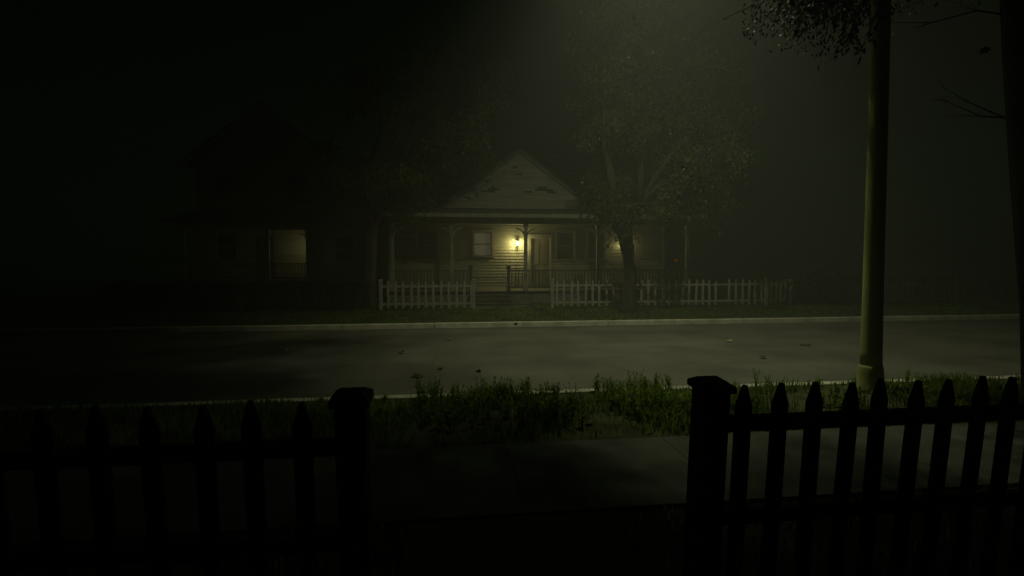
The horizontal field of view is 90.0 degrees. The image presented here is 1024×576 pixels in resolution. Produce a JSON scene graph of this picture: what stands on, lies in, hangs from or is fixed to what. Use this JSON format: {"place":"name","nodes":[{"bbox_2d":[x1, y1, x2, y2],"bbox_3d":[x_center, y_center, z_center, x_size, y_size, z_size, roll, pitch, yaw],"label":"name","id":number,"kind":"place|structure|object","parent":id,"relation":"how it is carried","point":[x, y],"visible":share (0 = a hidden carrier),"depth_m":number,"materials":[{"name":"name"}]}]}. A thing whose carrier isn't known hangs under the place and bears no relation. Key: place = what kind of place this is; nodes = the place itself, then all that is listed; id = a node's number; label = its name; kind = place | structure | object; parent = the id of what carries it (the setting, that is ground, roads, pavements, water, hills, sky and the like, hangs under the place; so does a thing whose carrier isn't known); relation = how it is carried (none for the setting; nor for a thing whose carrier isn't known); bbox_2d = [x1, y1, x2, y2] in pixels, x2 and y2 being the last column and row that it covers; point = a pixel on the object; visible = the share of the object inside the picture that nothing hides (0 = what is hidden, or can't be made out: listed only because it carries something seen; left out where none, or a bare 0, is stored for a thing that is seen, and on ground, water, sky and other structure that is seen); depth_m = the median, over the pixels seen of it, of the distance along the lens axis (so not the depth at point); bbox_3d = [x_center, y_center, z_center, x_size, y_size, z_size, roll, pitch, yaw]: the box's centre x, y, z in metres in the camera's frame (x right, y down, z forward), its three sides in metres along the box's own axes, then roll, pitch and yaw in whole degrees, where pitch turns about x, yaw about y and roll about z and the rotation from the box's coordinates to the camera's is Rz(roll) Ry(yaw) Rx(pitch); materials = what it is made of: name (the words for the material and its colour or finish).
{"place":"outdoors","nodes":[
{"label":"outdoors","id":0,"kind":"place"},
{"bbox_2d":[0,0,1015,262],"label":"sky","id":1,"kind":"structure","parent":0,"point":[102,102],"materials":[{"name":"black"}]},
{"bbox_2d":[0,262,1016,327],"bbox_3d":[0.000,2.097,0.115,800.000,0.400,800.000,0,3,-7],"label":"ground","id":2,"kind":"structure","parent":0,"point":[90,269],"depth_m":114.62,"materials":[{"name":"green plant"}]},
{"bbox_2d":[0,314,1019,334],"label":"kerb","id":3,"kind":"structure","parent":2,"relation":"on","point":[41,331],"depth_m":13.79,"materials":[{"name":"concrete"}]},
{"bbox_2d":[0,375,1020,411],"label":"kerb","id":4,"kind":"structure","parent":2,"relation":"on","point":[392,397],"depth_m":6.23,"materials":[{"name":"concrete"}]},
{"bbox_2d":[0,273,1018,315],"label":"lawn","id":5,"kind":"structure","parent":0,"point":[43,295],"depth_m":27.54,"materials":[{"name":"green plant"}]},
{"bbox_2d":[161,100,387,296],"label":"house","id":6,"kind":"structure","parent":5,"relation":"on","point":[263,212],"depth_m":25.25,"materials":[{"name":"green"}]},
{"bbox_2d":[210,170,234,201],"bbox_3d":[-14.256,-5.008,25.196,1.140,1.570,0.160,0,3,-7],"label":"window","id":7,"kind":"structure","parent":6,"relation":"in","point":[222,188],"depth_m":25.22,"materials":[{"name":"green"}]},
{"bbox_2d":[214,231,238,260],"bbox_3d":[-14.156,-2.063,25.370,1.140,1.470,0.160,0,3,-7],"label":"window","id":8,"kind":"structure","parent":6,"relation":"in","point":[226,249],"depth_m":25.38,"materials":[{"name":"black"}]},
{"bbox_2d":[255,237,273,279],"bbox_3d":[-12.397,-1.487,25.640,0.850,2.130,0.145,0,3,-7],"label":"door","id":9,"kind":"structure","parent":6,"relation":"in","point":[260,247],"depth_m":25.65,"materials":[{"name":"paint"}]},
{"bbox_2d":[284,171,308,202],"bbox_3d":[-10.782,-5.032,25.622,1.140,1.570,0.160,0,3,-7],"label":"window","id":10,"kind":"structure","parent":6,"relation":"in","point":[295,182],"depth_m":25.64,"materials":[{"name":"green"}]},
{"bbox_2d":[332,235,356,260],"bbox_3d":[-8.006,-1.917,24.519,1.140,1.270,0.160,0,3,-7],"label":"window","id":11,"kind":"structure","parent":6,"relation":"in","point":[344,246],"depth_m":24.54,"materials":[{"name":"black"}]},
{"bbox_2d":[298,1,523,306],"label":"broad tree","id":12,"kind":"object","parent":5,"relation":"on","point":[392,117],"visible":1,"depth_m":17.92,"materials":[{"name":"green plant"}]},
{"bbox_2d":[378,279,475,309],"bbox_3d":[-2.882,0.274,17.520,3.268,1.140,0.128,0,3,-7],"label":"picket fence","id":13,"kind":"object","parent":5,"relation":"on","point":[418,286],"visible":0.97,"depth_m":17.50,"materials":[{"name":"white paint"}]},
{"bbox_2d":[372,147,707,305],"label":"house","id":14,"kind":"structure","parent":5,"relation":"on","point":[476,229],"depth_m":21.45,"materials":[{"name":"beige wood"}]},
{"bbox_2d":[415,228,439,260],"bbox_3d":[-3.548,-1.809,21.441,1.040,1.350,0.160,0,3,-7],"label":"window","id":15,"kind":"structure","parent":14,"relation":"in","point":[427,240],"depth_m":21.46,"materials":[{"name":"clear glass"}]},
{"bbox_2d":[471,230,494,256],"bbox_3d":[-1.245,-1.884,21.720,1.000,1.170,0.160,0,3,-7],"label":"window","id":16,"kind":"structure","parent":14,"relation":"in","point":[482,240],"depth_m":21.74,"materials":[{"name":"yellow"}]},
{"bbox_2d":[528,234,552,286],"bbox_3d":[1.222,-1.158,22.099,1.100,2.300,0.170,0,3,-7],"label":"door","id":17,"kind":"structure","parent":14,"relation":"in","point":[540,247],"depth_m":22.09,"materials":[{"name":"paint"}]},
{"bbox_2d":[554,230,576,260],"bbox_3d":[2.318,-1.848,22.160,1.020,1.350,0.160,0,3,-7],"label":"window","id":18,"kind":"structure","parent":14,"relation":"in","point":[565,240],"depth_m":22.18,"materials":[{"name":"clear glass"}]},
{"bbox_2d":[585,230,607,260],"bbox_3d":[3.673,-1.857,22.326,0.990,1.350,0.160,0,3,-7],"label":"window","id":19,"kind":"structure","parent":14,"relation":"in","point":[590,235],"depth_m":22.34,"materials":[{"name":"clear glass"}]},
{"bbox_2d":[550,278,768,307],"bbox_3d":[5.436,0.218,18.540,8.228,1.140,0.128,0,3,-7],"label":"picket fence","id":20,"kind":"object","parent":5,"relation":"on","point":[663,300],"visible":0.91,"depth_m":18.53,"materials":[{"name":"white paint"}]},
{"bbox_2d":[768,279,792,306],"bbox_3d":[10.124,0.198,19.368,1.008,1.089,0.115,0,3,-7],"label":"picket fence","id":21,"kind":"object","parent":5,"relation":"on","point":[776,284],"visible":0.77,"depth_m":19.35,"materials":[{"name":"white wood"}]},
{"bbox_2d":[0,301,1018,328],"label":"verge","id":22,"kind":"structure","parent":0,"point":[402,316],"depth_m":15.50,"materials":[{"name":"green plant"}]},
{"bbox_2d":[547,0,767,312],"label":"forked tree","id":23,"kind":"object","parent":22,"relation":"on","point":[611,204],"visible":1,"depth_m":16.51,"materials":[{"name":"green plant"}]},
{"bbox_2d":[0,319,1020,406],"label":"road","id":24,"kind":"structure","parent":0,"point":[71,369],"depth_m":9.57,"materials":[{"name":"grey asphalt"}]},
{"bbox_2d":[0,370,1023,449],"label":"verge","id":25,"kind":"structure","parent":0,"point":[425,436],"depth_m":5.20,"materials":[{"name":"green plant"}]},
{"bbox_2d":[294,366,1020,433],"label":"weeds","id":26,"kind":"object","parent":25,"relation":"on","point":[450,414],"visible":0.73,"depth_m":5.73,"materials":[{"name":"green plant"}]},
{"bbox_2d":[714,0,1023,402],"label":"overhanging tree","id":27,"kind":"object","parent":25,"relation":"on","point":[1011,13],"visible":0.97,"depth_m":5.66,"materials":[{"name":"green plant"}]},
{"bbox_2d":[974,46,990,54],"bbox_3d":[4.603,-2.319,5.019,0.016,0.072,0.142,-19,7,-40],"label":"leaf","id":28,"kind":"object","parent":27,"relation":"attached to","point":[985,49],"visible":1,"depth_m":5.00,"materials":[{"name":"green plant"}]},
{"bbox_2d":[856,0,891,393],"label":"street lamp","id":29,"kind":"object","parent":25,"relation":"on","point":[870,370],"visible":0.81,"depth_m":6.50,"materials":[{"name":"paint"}]},
{"bbox_2d":[5,421,1023,549],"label":"sidewalk","id":30,"kind":"structure","parent":0,"point":[436,484],"depth_m":3.89,"materials":[{"name":"grey concrete"}]},
{"bbox_2d":[14,482,1023,575],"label":"lawn","id":31,"kind":"structure","parent":0,"point":[390,555],"depth_m":3.03,"materials":[{"name":"plant"}]},
{"bbox_2d":[0,387,373,575],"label":"picket fence","id":32,"kind":"object","parent":31,"relation":"on","point":[44,458],"visible":1,"depth_m":2.11,"materials":[{"name":"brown wood"}]},
{"bbox_2d":[682,375,1023,575],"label":"picket fence","id":33,"kind":"object","parent":31,"relation":"on","point":[713,424],"visible":1,"depth_m":2.48,"materials":[{"name":"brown wood"}]}
]}

